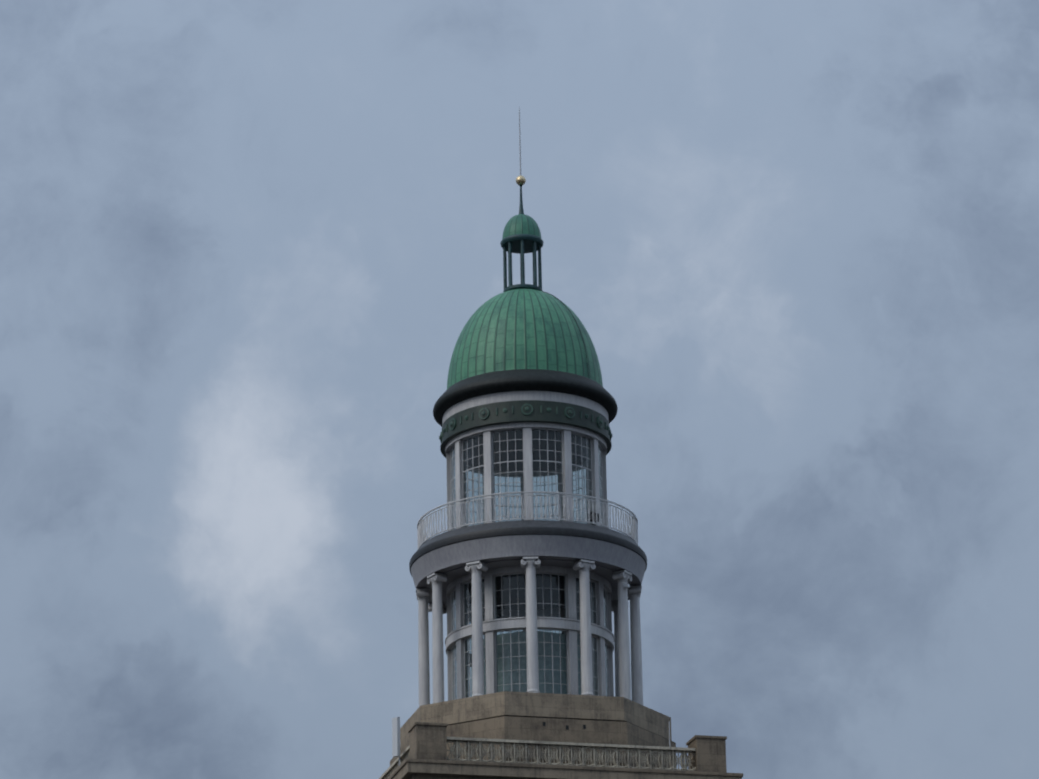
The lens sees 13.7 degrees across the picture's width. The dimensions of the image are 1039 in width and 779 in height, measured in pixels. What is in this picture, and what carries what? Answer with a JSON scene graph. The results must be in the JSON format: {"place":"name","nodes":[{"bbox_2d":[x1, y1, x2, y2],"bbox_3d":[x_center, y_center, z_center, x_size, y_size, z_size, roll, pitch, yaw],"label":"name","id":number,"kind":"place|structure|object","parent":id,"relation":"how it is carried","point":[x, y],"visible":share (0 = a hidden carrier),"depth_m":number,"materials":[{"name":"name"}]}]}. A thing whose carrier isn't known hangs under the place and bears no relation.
{"place":"outdoors","nodes":[
{"label":"outdoors","id":0,"kind":"place"},
{"bbox_2d":[0,0,1038,778],"label":"sky","id":1,"kind":"structure","parent":0,"point":[248,248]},
{"bbox_2d":[388,691,742,778],"bbox_3d":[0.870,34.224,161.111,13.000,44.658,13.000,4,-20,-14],"label":"tower base","id":2,"kind":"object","parent":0,"point":[427,730],"depth_m":163.28,"materials":[{"name":"stone"}]},
{"bbox_2d":[442,391,614,724],"bbox_3d":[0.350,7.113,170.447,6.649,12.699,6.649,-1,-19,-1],"label":"white drum","id":3,"kind":"object","parent":2,"relation":"on","point":[570,623],"visible":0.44,"depth_m":168.72,"materials":[{"name":"paint"}]},
{"bbox_2d":[454,430,592,694],"bbox_3d":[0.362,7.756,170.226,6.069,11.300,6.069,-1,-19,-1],"label":"interior","id":4,"kind":"object","parent":3,"relation":"in","point":[542,593],"depth_m":169.83,"materials":[{"name":"grey"}]},
{"bbox_2d":[447,289,602,388],"bbox_3d":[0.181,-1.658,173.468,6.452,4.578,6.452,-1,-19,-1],"label":"dome","id":5,"kind":"structure","parent":3,"relation":"on","point":[514,329],"depth_m":171.09,"materials":[{"name":"green metal"}]},
{"bbox_2d":[500,185,543,291],"bbox_3d":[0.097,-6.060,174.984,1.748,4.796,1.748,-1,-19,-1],"label":"lantern","id":6,"kind":"object","parent":5,"relation":"on","point":[521,234],"visible":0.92,"depth_m":174.41,"materials":[{"name":"green metal"}]},
{"bbox_2d":[516,108,525,184],"bbox_3d":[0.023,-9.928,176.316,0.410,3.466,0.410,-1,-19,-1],"label":"finial","id":7,"kind":"object","parent":6,"relation":"on","point":[520,180],"visible":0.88,"depth_m":175.89,"materials":[{"name":"gold metal"}]},
{"bbox_2d":[542,291,588,377],"bbox_3d":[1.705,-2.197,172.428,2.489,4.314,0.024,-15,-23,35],"label":"lightning cable","id":8,"kind":"object","parent":5,"relation":"attached to","point":[577,325],"visible":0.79,"depth_m":172.02,"materials":[{"name":"green metal"}]},
{"bbox_2d":[433,369,617,426],"bbox_3d":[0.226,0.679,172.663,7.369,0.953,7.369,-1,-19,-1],"label":"cornice","id":9,"kind":"structure","parent":3,"relation":"on","point":[521,380],"depth_m":169.78,"materials":[{"name":"grey stone"}]},
{"bbox_2d":[439,400,611,457],"bbox_3d":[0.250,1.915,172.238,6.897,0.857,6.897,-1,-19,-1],"label":"frieze","id":10,"kind":"object","parent":3,"relation":"on","point":[475,417],"visible":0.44,"depth_m":169.49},
{"bbox_2d":[450,430,609,699],"bbox_3d":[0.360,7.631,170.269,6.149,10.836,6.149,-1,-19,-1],"label":"window glass","id":11,"kind":"object","parent":3,"relation":"in","point":[452,464],"visible":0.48,"depth_m":168.99,"materials":[{"name":"clear glass"}]},
{"bbox_2d":[450,428,609,699],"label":"window bars","id":12,"kind":"object","parent":3,"relation":"in","point":[506,506],"depth_m":168.84,"materials":[{"name":"grey metal"}]},
{"bbox_2d":[416,557,642,724],"bbox_3d":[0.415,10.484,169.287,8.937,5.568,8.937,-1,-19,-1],"label":"columns","id":13,"kind":"structure","parent":2,"relation":"on","point":[625,680],"depth_m":166.80,"materials":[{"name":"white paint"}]},
{"bbox_2d":[409,520,646,618],"bbox_3d":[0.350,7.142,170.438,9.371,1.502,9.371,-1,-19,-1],"label":"entablature","id":14,"kind":"structure","parent":13,"relation":"on","point":[492,545],"depth_m":166.82,"materials":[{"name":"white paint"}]},
{"bbox_2d":[417,491,637,548],"bbox_3d":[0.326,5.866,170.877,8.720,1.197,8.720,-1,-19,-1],"label":"balcony railing","id":15,"kind":"object","parent":14,"relation":"on","point":[632,531],"visible":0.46,"depth_m":167.53,"materials":[{"name":"paint"}]},
{"bbox_2d":[587,512,598,524],"bbox_3d":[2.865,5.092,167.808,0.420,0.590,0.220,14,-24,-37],"label":"floodlight","id":16,"kind":"object","parent":14,"relation":"on","point":[590,517],"visible":0.5,"depth_m":167.75,"materials":[{"name":"black metal"}]},
{"bbox_2d":[392,717,669,765],"bbox_3d":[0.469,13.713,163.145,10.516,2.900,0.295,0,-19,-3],"label":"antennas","id":17,"kind":"object","parent":2,"relation":"on","point":[395,737],"visible":0.75,"depth_m":163.02,"materials":[{"name":"grey"}]},
{"bbox_2d":[379,737,695,778],"bbox_3d":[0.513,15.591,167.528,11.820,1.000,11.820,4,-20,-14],"label":"balustrade","id":18,"kind":"object","parent":2,"relation":"on","point":[525,744],"visible":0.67,"depth_m":162.28,"materials":[{"name":"stone"}]},
{"bbox_2d":[543,722,585,729],"bbox_3d":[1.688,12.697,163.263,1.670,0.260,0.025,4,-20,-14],"label":"plinth vents","id":19,"kind":"object","parent":2,"relation":"attached to","point":[567,727],"visible":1,"depth_m":163.27,"materials":[{"name":"black"}]}
]}

